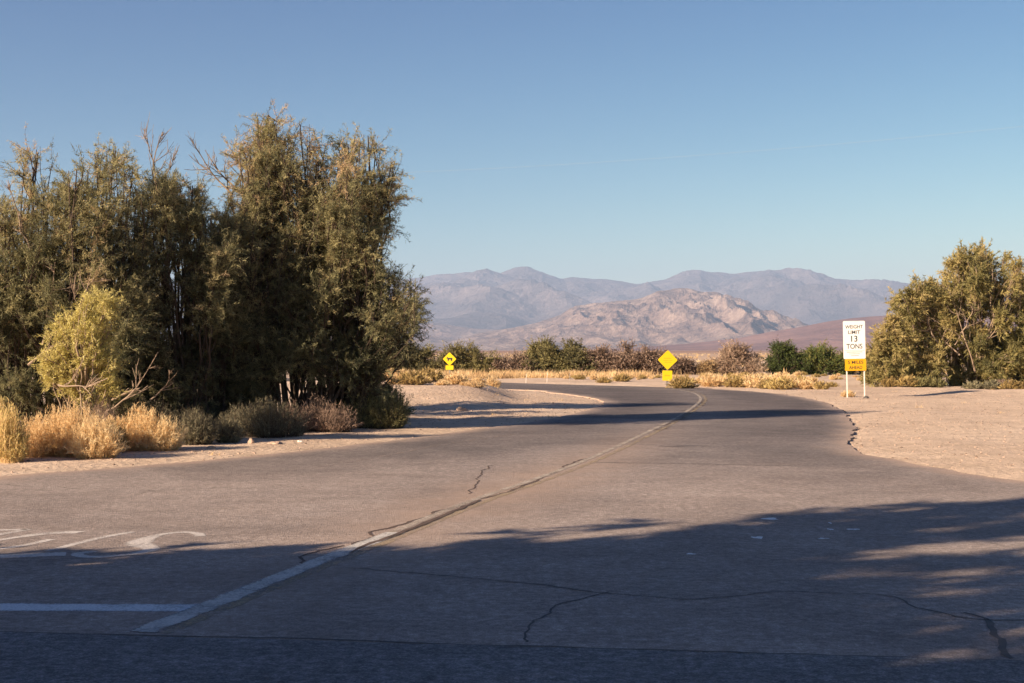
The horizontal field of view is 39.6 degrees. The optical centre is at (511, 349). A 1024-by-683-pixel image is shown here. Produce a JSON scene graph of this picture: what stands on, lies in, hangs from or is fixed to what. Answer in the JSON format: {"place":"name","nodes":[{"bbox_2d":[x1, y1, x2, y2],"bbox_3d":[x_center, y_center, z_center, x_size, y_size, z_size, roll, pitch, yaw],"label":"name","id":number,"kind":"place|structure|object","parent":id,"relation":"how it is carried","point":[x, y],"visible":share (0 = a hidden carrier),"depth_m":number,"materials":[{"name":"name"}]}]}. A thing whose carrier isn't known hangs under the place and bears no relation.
{"place":"outdoors","nodes":[
{"label":"outdoors","id":0,"kind":"place"},
{"bbox_2d":[331,323,494,339],"bbox_3d":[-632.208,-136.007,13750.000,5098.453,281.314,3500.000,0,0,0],"label":"hills","id":1,"kind":"structure","parent":0,"point":[446,331],"depth_m":13805.86,"materials":[{"name":"grey stone"}]},
{"bbox_2d":[0,378,1023,660],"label":"road","id":2,"kind":"structure","parent":0,"point":[688,520],"depth_m":12.25,"materials":[{"name":"grey asphalt"}]},
{"bbox_2d":[0,632,1023,682],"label":"pavement","id":3,"kind":"structure","parent":0,"point":[53,658],"depth_m":7.44,"materials":[{"name":"grey asphalt"}]},
{"bbox_2d":[0,350,1023,480],"bbox_3d":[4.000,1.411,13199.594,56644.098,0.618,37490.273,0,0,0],"label":"ground","id":4,"kind":"structure","parent":0,"point":[969,463],"depth_m":32.58,"materials":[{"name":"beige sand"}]},
{"bbox_2d":[0,395,31,462],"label":"rabbitbrush","id":5,"kind":"object","parent":4,"relation":"on","point":[14,447],"visible":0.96,"depth_m":20.76,"materials":[{"name":"plant"}]},
{"bbox_2d":[22,395,130,459],"bbox_3d":[-6.822,1.169,21.856,2.148,1.034,1.468,0,0,18],"label":"rabbitbrush","id":6,"kind":"object","parent":4,"relation":"on","point":[60,437],"visible":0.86,"depth_m":21.66,"materials":[{"name":"plant"}]},
{"bbox_2d":[26,285,130,423],"bbox_3d":[-7.349,0.272,24.222,1.767,2.825,1.306,0,0,0],"label":"tamarisk sapling","id":7,"kind":"object","parent":4,"relation":"on","point":[62,368],"visible":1,"depth_m":24.16,"materials":[{"name":"green plant"}]},
{"bbox_2d":[0,122,170,430],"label":"tamarisk tree","id":8,"kind":"object","parent":4,"relation":"on","point":[37,275],"visible":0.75,"depth_m":26.87,"materials":[{"name":"green plant"}]},
{"bbox_2d":[87,399,121,429],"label":"rabbitbrush","id":9,"kind":"object","parent":4,"relation":"on","point":[100,414],"visible":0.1,"depth_m":24.14,"materials":[{"name":"beige plant"}]},
{"bbox_2d":[97,419,131,452],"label":"rabbitbrush","id":10,"kind":"object","parent":4,"relation":"on","point":[124,438],"visible":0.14,"depth_m":22.57,"materials":[{"name":"beige plant"}]},
{"bbox_2d":[99,402,190,450],"bbox_3d":[-6.104,1.242,23.134,1.698,0.855,1.053,0,0,0],"label":"rabbitbrush","id":11,"kind":"object","parent":4,"relation":"on","point":[146,434],"visible":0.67,"depth_m":22.98,"materials":[{"name":"plant"}]},
{"bbox_2d":[102,395,195,433],"bbox_3d":[-6.877,1.236,27.036,2.303,0.875,1.369,0,0,0],"label":"sagebrush","id":12,"kind":"object","parent":4,"relation":"on","point":[168,413],"visible":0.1,"depth_m":26.93,"materials":[{"name":"green plant"}]},
{"bbox_2d":[1,270,297,416],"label":"tamarisk tree","id":13,"kind":"object","parent":4,"relation":"on","point":[42,400],"depth_m":33.31,"materials":[{"name":"green plant"}]},
{"bbox_2d":[105,113,273,428],"bbox_3d":[-6.865,-1.383,28.116,4.075,6.838,5.859,0,0,0],"label":"tamarisk tree","id":14,"kind":"object","parent":4,"relation":"on","point":[183,367],"visible":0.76,"depth_m":28.23,"materials":[{"name":"green plant"}]},
{"bbox_2d":[172,405,221,444],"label":"sagebrush","id":15,"kind":"object","parent":4,"relation":"on","point":[201,428],"visible":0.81,"depth_m":24.54,"materials":[{"name":"green plant"}]},
{"bbox_2d":[214,416,245,442],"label":"sagebrush","id":16,"kind":"object","parent":4,"relation":"on","point":[231,432],"visible":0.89,"depth_m":25.11,"materials":[{"name":"green plant"}]},
{"bbox_2d":[171,387,289,425],"bbox_3d":[-5.772,1.174,29.383,2.913,1.010,1.925,0,0,0],"label":"sagebrush","id":17,"kind":"object","parent":4,"relation":"on","point":[216,412],"visible":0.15,"depth_m":29.19,"materials":[{"name":"green plant"}]},
{"bbox_2d":[215,396,312,437],"bbox_3d":[-4.715,1.244,26.809,1.895,0.834,1.455,0,0,31],"label":"sagebrush","id":18,"kind":"object","parent":4,"relation":"on","point":[268,423],"visible":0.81,"depth_m":26.52,"materials":[{"name":"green plant"}]},
{"bbox_2d":[206,207,325,405],"bbox_3d":[-5.956,-1.226,36.892,5.241,5.839,3.400,0,0,0],"label":"tamarisk tree","id":19,"kind":"object","parent":4,"relation":"on","point":[307,394],"visible":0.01,"depth_m":36.79,"materials":[{"name":"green plant"}]},
{"bbox_2d":[267,441,282,443],"bbox_3d":[-4.114,1.616,24.693,0.262,0.069,0.181,0,0,0],"label":"rock","id":20,"kind":"object","parent":4,"relation":"on","point":[274,442],"visible":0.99,"depth_m":24.64,"materials":[{"name":"stone"}]},
{"bbox_2d":[184,99,435,428],"bbox_3d":[-4.334,-1.774,30.101,5.561,7.112,3.965,0,0,0],"label":"tamarisk tree","id":21,"kind":"object","parent":4,"relation":"on","point":[346,277],"visible":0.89,"depth_m":29.44,"materials":[{"name":"green plant"}]},
{"bbox_2d":[283,394,364,432],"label":"sagebrush","id":22,"kind":"object","parent":4,"relation":"on","point":[324,420],"visible":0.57,"depth_m":28.09,"materials":[{"name":"grey plant"}]},
{"bbox_2d":[307,377,417,416],"bbox_3d":[-3.476,1.083,32.846,2.307,1.128,2.457,0,0,25],"label":"sagebrush","id":23,"kind":"object","parent":4,"relation":"on","point":[405,406],"visible":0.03,"depth_m":33.03,"materials":[{"name":"green plant"}]},
{"bbox_2d":[324,391,411,428],"bbox_3d":[-3.195,1.246,30.059,2.360,0.950,1.228,0,0,18],"label":"sagebrush","id":24,"kind":"object","parent":4,"relation":"on","point":[378,417],"visible":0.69,"depth_m":29.74,"materials":[{"name":"green plant"}]},
{"bbox_2d":[373,352,411,370],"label":"mesquite bush","id":25,"kind":"object","parent":4,"relation":"on","point":[391,361],"visible":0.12,"depth_m":93.28,"materials":[{"name":"green plant"}]},
{"bbox_2d":[386,369,411,383],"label":"straw tuft","id":26,"kind":"object","parent":4,"relation":"on","point":[396,374],"visible":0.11,"depth_m":47.18,"materials":[{"name":"beige plant"}]},
{"bbox_2d":[396,369,433,384],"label":"straw tuft","id":27,"kind":"object","parent":4,"relation":"on","point":[413,378],"visible":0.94,"depth_m":46.49,"materials":[{"name":"beige plant"}]},
{"bbox_2d":[391,342,442,371],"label":"mesquite bush","id":28,"kind":"object","parent":4,"relation":"on","point":[417,362],"visible":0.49,"depth_m":93.54,"materials":[{"name":"green plant"}]},
{"bbox_2d":[418,366,445,381],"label":"straw tuft","id":29,"kind":"object","parent":4,"relation":"on","point":[433,375],"visible":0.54,"depth_m":50.14,"materials":[{"name":"beige plant"}]},
{"bbox_2d":[434,379,451,384],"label":"straw tuft","id":30,"kind":"object","parent":4,"relation":"on","point":[443,382],"visible":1,"depth_m":46.18,"materials":[{"name":"beige plant"}]},
{"bbox_2d":[443,353,455,372],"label":"warning sign","id":31,"kind":"object","parent":4,"relation":"on","point":[449,359],"visible":0.98,"depth_m":80.00,"materials":[{"name":"metal"}]},
{"bbox_2d":[439,372,468,383],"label":"straw tuft","id":32,"kind":"object","parent":4,"relation":"on","point":[454,378],"visible":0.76,"depth_m":46.90,"materials":[{"name":"beige plant"}]},
{"bbox_2d":[456,407,468,410],"bbox_3d":[-1.340,1.606,38.453,0.335,0.149,0.258,0,0,0],"label":"rock","id":33,"kind":"object","parent":4,"relation":"on","point":[461,409],"visible":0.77,"depth_m":38.37,"materials":[{"name":"stone"}]},
{"bbox_2d":[434,339,504,372],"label":"mesquite bush","id":34,"kind":"object","parent":4,"relation":"on","point":[467,358],"visible":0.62,"depth_m":93.36,"materials":[{"name":"green plant"}]},
{"bbox_2d":[463,380,487,387],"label":"desert bush","id":35,"kind":"object","parent":4,"relation":"on","point":[474,383],"visible":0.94,"depth_m":45.87,"materials":[{"name":"plant"}]},
{"bbox_2d":[470,377,486,382],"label":"straw tuft","id":36,"kind":"object","parent":4,"relation":"on","point":[480,379],"visible":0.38,"depth_m":51.17,"materials":[{"name":"beige plant"}]},
{"bbox_2d":[471,375,501,386],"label":"desert bush","id":37,"kind":"object","parent":4,"relation":"on","point":[493,382],"visible":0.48,"depth_m":57.02,"materials":[{"name":"plant"}]},
{"bbox_2d":[487,348,539,372],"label":"mesquite bush","id":38,"kind":"object","parent":4,"relation":"on","point":[503,363],"visible":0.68,"depth_m":93.47,"materials":[{"name":"brown plant"}]},
{"bbox_2d":[518,334,570,373],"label":"mesquite bush","id":39,"kind":"object","parent":4,"relation":"on","point":[543,354],"visible":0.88,"depth_m":93.68,"materials":[{"name":"green plant"}]},
{"bbox_2d":[547,336,600,373],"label":"mesquite bush","id":40,"kind":"object","parent":4,"relation":"on","point":[571,357],"visible":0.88,"depth_m":93.40,"materials":[{"name":"green plant"}]},
{"bbox_2d":[571,374,585,379],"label":"straw tuft","id":41,"kind":"object","parent":4,"relation":"on","point":[579,377],"visible":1,"depth_m":78.89,"materials":[{"name":"beige plant"}]},
{"bbox_2d":[589,375,598,379],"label":"straw tuft","id":42,"kind":"object","parent":4,"relation":"on","point":[593,377],"visible":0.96,"depth_m":78.53,"materials":[{"name":"beige plant"}]},
{"bbox_2d":[574,342,628,372],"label":"mesquite bush","id":43,"kind":"object","parent":4,"relation":"on","point":[601,355],"visible":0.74,"depth_m":93.44,"materials":[{"name":"brown plant"}]},
{"bbox_2d":[596,376,612,382],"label":"straw tuft","id":44,"kind":"object","parent":4,"relation":"on","point":[602,380],"visible":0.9,"depth_m":69.85,"materials":[{"name":"beige plant"}]},
{"bbox_2d":[209,385,1004,454],"bbox_3d":[5.704,1.358,41.864,28.230,0.691,42.150,0,0,0],"label":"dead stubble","id":45,"kind":"object","parent":4,"relation":"on","point":[561,400],"visible":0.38,"depth_m":36.86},
{"bbox_2d":[612,372,632,381],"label":"straw tuft","id":46,"kind":"object","parent":4,"relation":"on","point":[622,377],"visible":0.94,"depth_m":73.16,"materials":[{"name":"beige plant"}]},
{"bbox_2d":[607,336,670,374],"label":"mesquite bush","id":47,"kind":"object","parent":4,"relation":"on","point":[647,360],"visible":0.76,"depth_m":93.52,"materials":[{"name":"brown plant"}]},
{"bbox_2d":[638,374,647,378],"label":"straw tuft","id":48,"kind":"object","parent":4,"relation":"on","point":[642,376],"visible":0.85,"depth_m":79.46,"materials":[{"name":"beige plant"}]},
{"bbox_2d":[658,350,676,385],"bbox_3d":[7.061,0.881,64.624,0.867,1.724,0.053,2,0,-2],"label":"warning sign","id":49,"kind":"object","parent":4,"relation":"on","point":[667,359],"visible":0.88,"depth_m":64.60,"materials":[{"name":"metal"}]},
{"bbox_2d":[385,353,961,378],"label":"dry grass","id":50,"kind":"structure","parent":4,"relation":"on","point":[470,374],"depth_m":85.51,"materials":[{"name":"plant"}]},
{"bbox_2d":[663,355,697,374],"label":"mesquite bush","id":51,"kind":"object","parent":4,"relation":"on","point":[680,366],"visible":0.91,"depth_m":93.64,"materials":[{"name":"brown plant"}]},
{"bbox_2d":[665,374,700,387],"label":"straw tuft","id":52,"kind":"object","parent":4,"relation":"on","point":[681,382],"visible":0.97,"depth_m":61.20,"materials":[{"name":"beige plant"}]},
{"bbox_2d":[694,377,704,383],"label":"straw tuft","id":53,"kind":"object","parent":4,"relation":"on","point":[698,378],"visible":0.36,"depth_m":68.89,"materials":[{"name":"beige plant"}]},
{"bbox_2d":[690,358,723,374],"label":"mesquite bush","id":54,"kind":"object","parent":4,"relation":"on","point":[707,365],"visible":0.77,"depth_m":93.66,"materials":[{"name":"beige plant"}]},
{"bbox_2d":[699,373,723,386],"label":"straw tuft","id":55,"kind":"object","parent":4,"relation":"on","point":[710,381],"visible":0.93,"depth_m":63.21,"materials":[{"name":"beige plant"}]},
{"bbox_2d":[713,374,731,381],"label":"straw tuft","id":56,"kind":"object","parent":4,"relation":"on","point":[725,376],"visible":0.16,"depth_m":64.98,"materials":[{"name":"beige plant"}]},
{"bbox_2d":[722,375,745,387],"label":"straw tuft","id":57,"kind":"object","parent":4,"relation":"on","point":[736,381],"visible":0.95,"depth_m":62.36,"materials":[{"name":"beige plant"}]},
{"bbox_2d":[710,338,768,374],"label":"mesquite bush","id":58,"kind":"object","parent":4,"relation":"on","point":[731,359],"visible":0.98,"depth_m":93.70,"materials":[{"name":"brown plant"}]},
{"bbox_2d":[742,372,771,387],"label":"straw tuft","id":59,"kind":"object","parent":4,"relation":"on","point":[754,379],"visible":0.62,"depth_m":61.52,"materials":[{"name":"beige plant"}]},
{"bbox_2d":[755,377,776,388],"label":"straw tuft","id":60,"kind":"object","parent":4,"relation":"on","point":[762,384],"visible":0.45,"depth_m":60.06,"materials":[{"name":"beige plant"}]},
{"bbox_2d":[761,373,775,379],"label":"straw tuft","id":61,"kind":"object","parent":4,"relation":"on","point":[766,375],"visible":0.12,"depth_m":68.87,"materials":[{"name":"beige plant"}]},
{"bbox_2d":[771,372,780,377],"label":"straw tuft","id":62,"kind":"object","parent":4,"relation":"on","point":[776,374],"visible":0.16,"depth_m":73.27,"materials":[{"name":"beige plant"}]},
{"bbox_2d":[764,375,796,389],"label":"straw tuft","id":63,"kind":"object","parent":4,"relation":"on","point":[781,383],"visible":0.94,"depth_m":59.18,"materials":[{"name":"beige plant"}]},
{"bbox_2d":[776,373,798,380],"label":"straw tuft","id":64,"kind":"object","parent":4,"relation":"on","point":[794,375],"visible":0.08,"depth_m":65.13,"materials":[{"name":"beige plant"}]},
{"bbox_2d":[761,335,816,374],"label":"mesquite bush","id":65,"kind":"object","parent":4,"relation":"on","point":[781,357],"visible":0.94,"depth_m":93.51,"materials":[{"name":"green plant"}]},
{"bbox_2d":[791,370,803,375],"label":"straw tuft","id":66,"kind":"object","parent":4,"relation":"on","point":[797,373],"visible":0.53,"depth_m":86.85,"materials":[{"name":"beige plant"}]},
{"bbox_2d":[793,378,814,388],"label":"straw tuft","id":67,"kind":"object","parent":4,"relation":"on","point":[805,384],"visible":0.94,"depth_m":59.18,"materials":[{"name":"beige plant"}]},
{"bbox_2d":[804,376,819,383],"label":"straw tuft","id":68,"kind":"object","parent":4,"relation":"on","point":[813,379],"visible":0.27,"depth_m":66.94,"materials":[{"name":"beige plant"}]},
{"bbox_2d":[812,380,832,388],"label":"straw tuft","id":69,"kind":"object","parent":4,"relation":"on","point":[822,385],"visible":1,"depth_m":58.52,"materials":[{"name":"beige plant"}]},
{"bbox_2d":[792,337,854,374],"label":"mesquite bush","id":70,"kind":"object","parent":4,"relation":"on","point":[821,360],"visible":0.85,"depth_m":93.34,"materials":[{"name":"green plant"}]},
{"bbox_2d":[829,374,838,379],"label":"straw tuft","id":71,"kind":"object","parent":4,"relation":"on","point":[832,377],"visible":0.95,"depth_m":77.69,"materials":[{"name":"beige plant"}]},
{"bbox_2d":[840,389,855,396],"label":"straw tuft","id":72,"kind":"object","parent":4,"relation":"on","point":[850,393],"visible":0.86,"depth_m":49.83,"materials":[{"name":"beige plant"}]},
{"bbox_2d":[835,350,870,373],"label":"mesquite bush","id":73,"kind":"object","parent":4,"relation":"on","point":[859,372],"visible":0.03,"depth_m":96.72,"materials":[{"name":"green plant"}]},
{"bbox_2d":[843,321,865,397],"bbox_3d":[11.789,0.366,48.926,0.785,2.730,0.065,-1,0,-4],"label":"road sign","id":74,"kind":"object","parent":4,"relation":"on","point":[854,352],"visible":1,"depth_m":48.90,"materials":[{"name":"white metal"}]},
{"bbox_2d":[859,309,919,386],"bbox_3d":[16.657,0.039,62.907,2.962,3.826,1.914,0,0,0],"label":"tamarisk shrub","id":75,"kind":"object","parent":4,"relation":"on","point":[885,356],"visible":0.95,"depth_m":62.74,"materials":[{"name":"green plant"}]},
{"bbox_2d":[878,374,920,386],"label":"desert bush","id":76,"kind":"object","parent":4,"relation":"on","point":[893,382],"visible":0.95,"depth_m":61.63,"materials":[{"name":"beige plant"}]},
{"bbox_2d":[908,376,947,387],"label":"desert bush","id":77,"kind":"object","parent":4,"relation":"on","point":[929,382],"visible":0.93,"depth_m":61.61,"materials":[{"name":"green plant"}]},
{"bbox_2d":[876,236,1023,385],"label":"tamarisk tree","id":78,"kind":"object","parent":4,"relation":"on","point":[975,288],"visible":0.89,"depth_m":64.24,"materials":[{"name":"green plant"}]},
{"bbox_2d":[961,379,1002,389],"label":"desert bush","id":79,"kind":"object","parent":4,"relation":"on","point":[988,385],"visible":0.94,"depth_m":58.61,"materials":[{"name":"green plant"}]},
{"bbox_2d":[997,378,1023,388],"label":"desert bush","id":80,"kind":"object","parent":4,"relation":"on","point":[1010,384],"visible":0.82,"depth_m":57.93,"materials":[{"name":"beige plant"}]},
{"bbox_2d":[0,0,1023,283],"label":"sky","id":81,"kind":"structure","parent":0,"point":[458,86],"materials":[{"name":"blue"}]},
{"bbox_2d":[42,266,1010,349],"bbox_3d":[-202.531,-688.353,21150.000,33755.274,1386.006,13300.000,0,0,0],"label":"mountains","id":82,"kind":"structure","parent":0,"point":[506,299],"depth_m":19246.65,"materials":[{"name":"grey stone"}]},
{"bbox_2d":[401,288,807,349],"bbox_3d":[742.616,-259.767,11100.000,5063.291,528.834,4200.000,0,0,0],"label":"hills","id":83,"kind":"structure","parent":0,"point":[674,316],"depth_m":10420.85,"materials":[{"name":"stone"}]},
{"bbox_2d":[609,311,1016,349],"bbox_3d":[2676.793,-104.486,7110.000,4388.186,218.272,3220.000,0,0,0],"label":"hills","id":84,"kind":"structure","parent":0,"point":[803,337],"depth_m":7159.31,"materials":[{"name":"brown stone"}]},
{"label":"utility pole","id":85,"kind":"object","parent":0,"visible":0},
{"bbox_2d":[403,126,1020,172],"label":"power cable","id":86,"kind":"object","parent":85,"relation":"attached to","point":[721,153],"visible":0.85,"depth_m":84.20,"materials":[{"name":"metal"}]}
]}

